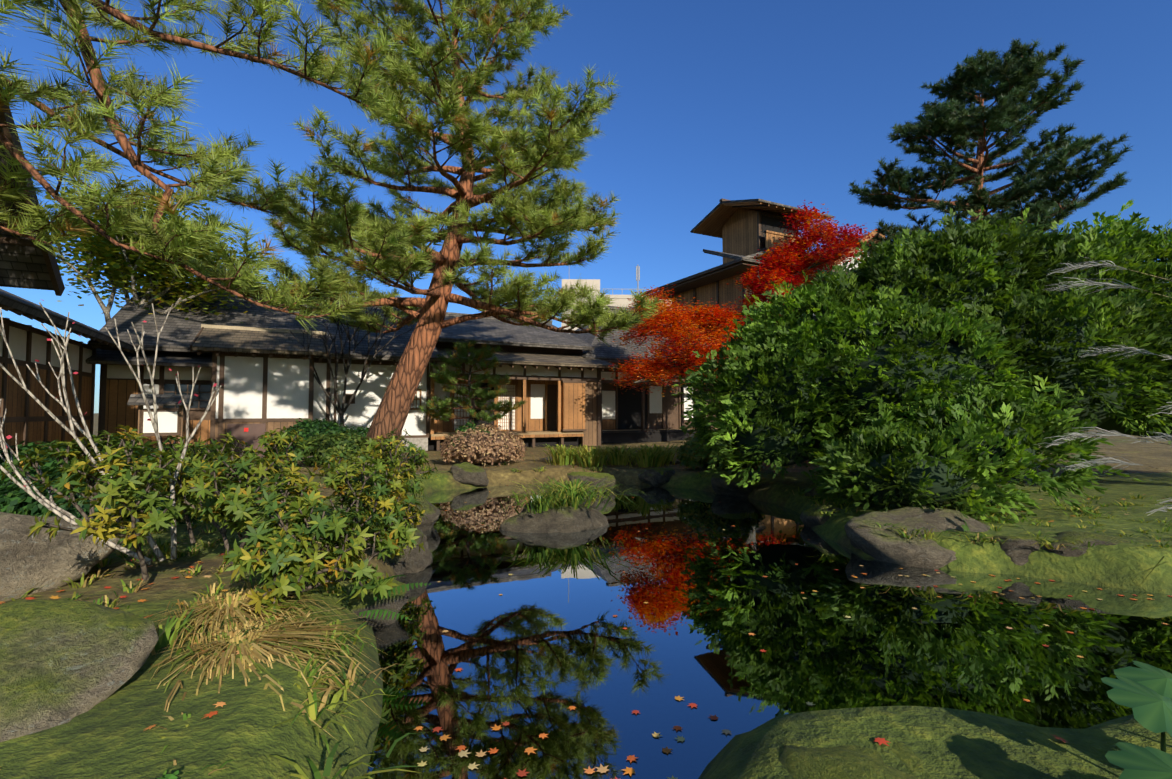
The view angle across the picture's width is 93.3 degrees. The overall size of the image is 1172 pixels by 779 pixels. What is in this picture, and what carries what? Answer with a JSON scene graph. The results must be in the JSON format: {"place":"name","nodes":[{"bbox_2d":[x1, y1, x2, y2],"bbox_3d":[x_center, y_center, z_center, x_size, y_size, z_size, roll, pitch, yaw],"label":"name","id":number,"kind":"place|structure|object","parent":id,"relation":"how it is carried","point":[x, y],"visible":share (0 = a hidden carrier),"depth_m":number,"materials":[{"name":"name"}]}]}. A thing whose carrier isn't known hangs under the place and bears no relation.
{"place":"outdoors","nodes":[
{"label":"outdoors","id":0,"kind":"place"},
{"bbox_2d":[277,418,369,459],"bbox_3d":[-6.904,1.342,14.913,2.680,1.239,1.856,2,-3,-40],"label":"bush","id":1,"kind":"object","parent":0,"point":[318,426],"depth_m":14.47,"materials":[{"name":"green plant"}]},
{"bbox_2d":[0,413,1171,778],"bbox_3d":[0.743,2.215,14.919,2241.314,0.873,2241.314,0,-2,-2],"label":"ground","id":2,"kind":"structure","parent":0,"point":[110,737],"depth_m":2.40,"materials":[{"name":"green plant"}]},
{"bbox_2d":[0,512,122,601],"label":"boulder","id":3,"kind":"object","parent":2,"relation":"on","point":[40,559],"visible":0.56,"depth_m":3.86,"materials":[{"name":"grey stone"}]},
{"bbox_2d":[0,78,140,450],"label":"house","id":4,"kind":"structure","parent":2,"relation":"on","point":[27,263],"depth_m":10.32,"materials":[{"name":"paint"}]},
{"bbox_2d":[0,599,157,741],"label":"mossy rock","id":5,"kind":"object","parent":2,"relation":"on","point":[63,661],"visible":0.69,"depth_m":2.32,"materials":[{"name":"stone"}]},
{"bbox_2d":[0,440,170,473],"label":"dark bush","id":6,"kind":"object","parent":2,"relation":"on","point":[20,447],"visible":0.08,"depth_m":8.64,"materials":[{"name":"green plant"}]},
{"bbox_2d":[0,300,222,563],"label":"bare tree","id":7,"kind":"object","parent":2,"relation":"on","point":[50,505],"visible":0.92,"depth_m":4.20,"materials":[{"name":"white plant"}]},
{"bbox_2d":[0,456,238,527],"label":"ground cover bush","id":8,"kind":"object","parent":2,"relation":"on","point":[15,498],"visible":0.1,"depth_m":5.99,"materials":[{"name":"green plant"}]},
{"bbox_2d":[33,168,276,322],"bbox_3d":[-12.780,-2.209,16.687,7.776,8.386,5.894,0,-2,-2],"label":"yellow tree","id":9,"kind":"object","parent":2,"relation":"on","point":[122,267],"visible":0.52,"depth_m":16.16,"materials":[{"name":"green plant"}]},
{"bbox_2d":[127,394,192,444],"bbox_3d":[-7.793,0.870,10.136,0.900,1.560,0.440,1,-3,-27],"label":"notice board","id":10,"kind":"object","parent":2,"relation":"on","point":[170,422],"visible":0.81,"depth_m":10.12,"materials":[{"name":"white paper"}]},
{"bbox_2d":[0,0,405,331],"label":"pine tree","id":11,"kind":"object","parent":2,"relation":"on","point":[214,177],"visible":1,"depth_m":7.08,"materials":[{"name":"green plant"}]},
{"bbox_2d":[0,425,437,616],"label":"bank shrub","id":12,"kind":"object","parent":2,"relation":"on","point":[270,557],"visible":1,"depth_m":3.77,"materials":[{"name":"green plant"}]},
{"bbox_2d":[157,575,429,778],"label":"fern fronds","id":13,"kind":"object","parent":2,"relation":"on","point":[170,776],"visible":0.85,"depth_m":3.50,"materials":[{"name":"green plant"}]},
{"bbox_2d":[301,429,370,466],"bbox_3d":[-5.802,1.406,12.990,1.719,0.950,1.487,0,-2,-2],"label":"bush","id":14,"kind":"object","parent":2,"relation":"on","point":[325,447],"visible":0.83,"depth_m":12.56,"materials":[{"name":"green plant"}]},
{"bbox_2d":[288,279,415,425],"bbox_3d":[-6.725,-0.603,15.776,3.678,5.082,2.820,-1,-3,28],"label":"bare tree","id":15,"kind":"object","parent":2,"relation":"on","point":[341,411],"visible":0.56,"depth_m":15.67,"materials":[{"name":"grey plant"}]},
{"bbox_2d":[348,579,409,626],"bbox_3d":[-1.699,1.645,4.156,0.648,0.345,0.624,2,-3,-37],"label":"shore rock","id":16,"kind":"object","parent":2,"relation":"on","point":[397,601],"visible":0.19,"depth_m":3.99,"materials":[{"name":"grey stone"}]},
{"bbox_2d":[367,526,432,574],"bbox_3d":[-1.971,1.627,5.562,0.853,0.524,0.797,-2,2,-2],"label":"shore rock","id":17,"kind":"object","parent":2,"relation":"on","point":[415,560],"visible":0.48,"depth_m":5.31,"materials":[{"name":"grey stone"}]},
{"bbox_2d":[86,284,720,457],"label":"house","id":18,"kind":"structure","parent":2,"relation":"on","point":[256,363],"depth_m":17.24,"materials":[{"name":"paint"}]},
{"bbox_2d":[394,494,439,530],"bbox_3d":[-2.325,1.647,7.258,0.824,0.538,0.817,6,-4,-2],"label":"shore rock","id":19,"kind":"object","parent":2,"relation":"on","point":[431,514],"visible":0.23,"depth_m":7.12,"materials":[{"name":"grey stone"}]},
{"bbox_2d":[183,0,664,452],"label":"pine tree","id":20,"kind":"object","parent":2,"relation":"on","point":[381,244],"visible":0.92,"depth_m":12.34,"materials":[{"name":"green plant"}]},
{"bbox_2d":[449,420,489,449],"bbox_3d":[-3.317,1.412,16.065,1.304,1.051,1.205,0,-2,-2],"label":"shrub","id":21,"kind":"object","parent":2,"relation":"on","point":[469,425],"visible":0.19,"depth_m":15.85,"materials":[{"name":"green plant"}]},
{"bbox_2d":[450,462,488,485],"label":"rock","id":22,"kind":"object","parent":2,"relation":"on","point":[469,473],"visible":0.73,"depth_m":11.20,"materials":[{"name":"grey stone"}]},
{"bbox_2d":[417,339,525,423],"bbox_3d":[-3.418,0.206,16.823,3.629,3.559,2.299,-2,-3,38],"label":"small pine tree","id":23,"kind":"object","parent":2,"relation":"on","point":[444,408],"visible":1,"depth_m":16.73,"materials":[{"name":"green plant"}]},
{"bbox_2d":[438,423,527,466],"bbox_3d":[-2.435,1.318,13.015,2.139,1.110,1.591,0,-2,-2],"label":"brown bush","id":24,"kind":"object","parent":2,"relation":"on","point":[482,447],"visible":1,"depth_m":12.66,"materials":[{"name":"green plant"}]},
{"bbox_2d":[1,443,1171,778],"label":"grass tufts","id":25,"kind":"object","parent":2,"relation":"on","point":[231,609],"visible":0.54,"depth_m":3.13,"materials":[{"name":"green plant"}]},
{"bbox_2d":[567,471,615,493],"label":"mossy rock","id":26,"kind":"object","parent":2,"relation":"on","point":[593,477],"visible":0.4,"depth_m":10.32,"materials":[{"name":"green stone"}]},
{"bbox_2d":[638,468,674,486],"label":"rock","id":27,"kind":"object","parent":2,"relation":"on","point":[651,477],"visible":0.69,"depth_m":11.42,"materials":[{"name":"grey stone"}]},
{"bbox_2d":[676,428,769,470],"bbox_3d":[2.926,1.314,11.983,1.976,1.032,1.551,0,-2,-2],"label":"rock","id":28,"kind":"object","parent":2,"relation":"on","point":[687,457],"visible":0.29,"depth_m":11.66,"materials":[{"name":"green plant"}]},
{"bbox_2d":[711,469,757,496],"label":"shore rock","id":29,"kind":"object","parent":2,"relation":"on","point":[720,486],"visible":0.65,"depth_m":10.06,"materials":[{"name":"stone"}]},
{"bbox_2d":[603,200,876,393],"bbox_3d":[5.120,-2.250,18.968,8.964,8.635,4.330,0,-2,-2],"label":"maple tree","id":30,"kind":"object","parent":2,"relation":"on","point":[791,262],"visible":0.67,"depth_m":18.59,"materials":[{"name":"red plant"}]},
{"bbox_2d":[800,505,840,527],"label":"shore rock","id":31,"kind":"object","parent":2,"relation":"on","point":[810,518],"visible":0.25,"depth_m":7.21,"materials":[{"name":"grey stone"}]},
{"bbox_2d":[805,478,869,495],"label":"rock","id":32,"kind":"object","parent":2,"relation":"on","point":[813,492],"visible":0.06,"depth_m":8.49,"materials":[{"name":"grey stone"}]},
{"bbox_2d":[778,740,922,778],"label":"mossy rock","id":33,"kind":"object","parent":2,"relation":"on","point":[845,761],"visible":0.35,"depth_m":1.86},
{"bbox_2d":[844,505,990,568],"bbox_3d":[3.625,1.691,6.035,1.521,0.782,1.191,1,-3,-31],"label":"rock","id":34,"kind":"object","parent":2,"relation":"on","point":[894,547],"visible":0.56,"depth_m":5.82,"materials":[{"name":"grey stone"}]},
{"bbox_2d":[672,200,1171,531],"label":"broadleaf shrub","id":35,"kind":"object","parent":2,"relation":"on","point":[953,364],"visible":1,"depth_m":7.93,"materials":[{"name":"green plant"}]},
{"bbox_2d":[836,37,1171,282],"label":"pine tree","id":36,"kind":"object","parent":2,"relation":"on","point":[1012,75],"visible":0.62,"depth_m":18.17,"materials":[{"name":"green plant"}]},
{"bbox_2d":[993,535,1040,565],"bbox_3d":[4.276,1.663,5.461,0.568,0.451,0.497,-1,-6,-2],"label":"shore rock","id":37,"kind":"object","parent":2,"relation":"on","point":[1019,550],"visible":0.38,"depth_m":5.31,"materials":[{"name":"grey stone"}]},
{"bbox_2d":[1042,531,1129,556],"bbox_3d":[4.764,1.630,5.324,0.874,0.488,0.686,-6,-6,-2],"label":"shore rock","id":38,"kind":"object","parent":2,"relation":"on","point":[1084,537],"visible":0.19,"depth_m":5.19,"materials":[{"name":"grey stone"}]},
{"bbox_2d":[1034,256,1171,589],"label":"pampas grass stems","id":39,"kind":"object","parent":2,"relation":"on","point":[1089,435],"visible":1,"depth_m":3.62,"materials":[{"name":"beige plant"}]},
{"bbox_2d":[1101,660,1171,778],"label":"butterbur plant","id":40,"kind":"object","parent":2,"relation":"on","point":[1144,693],"visible":1,"depth_m":1.80,"materials":[{"name":"green plant"}]},
{"bbox_2d":[0,0,1171,412],"label":"sky","id":41,"kind":"structure","parent":0,"point":[786,102],"materials":[{"name":"blue"}]},
{"bbox_2d":[561,265,671,333],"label":"building","id":42,"kind":"structure","parent":0,"point":[623,300],"depth_m":58.72,"materials":[{"name":"concrete"}]},
{"bbox_2d":[645,198,884,389],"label":"tower house","id":43,"kind":"structure","parent":0,"point":[746,230],"depth_m":27.89,"materials":[{"name":"paint"}]},
{"bbox_2d":[365,483,1171,778],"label":"pond water","id":44,"kind":"structure","parent":0,"point":[541,644],"depth_m":3.73,"materials":[{"name":"blue liquid"}]},
{"bbox_2d":[500,497,608,532],"bbox_3d":[-0.365,1.829,7.399,1.477,0.711,0.877,1,-3,-29],"label":"island rock","id":45,"kind":"object","parent":44,"relation":"in","point":[564,519],"visible":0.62,"depth_m":7.20,"materials":[{"name":"grey stone"}]},
{"bbox_2d":[0,451,1171,778],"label":"fallen leaves","id":46,"kind":"object","parent":44,"relation":"on","point":[588,769],"visible":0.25,"depth_m":2.64,"materials":[{"name":"orange plant"}]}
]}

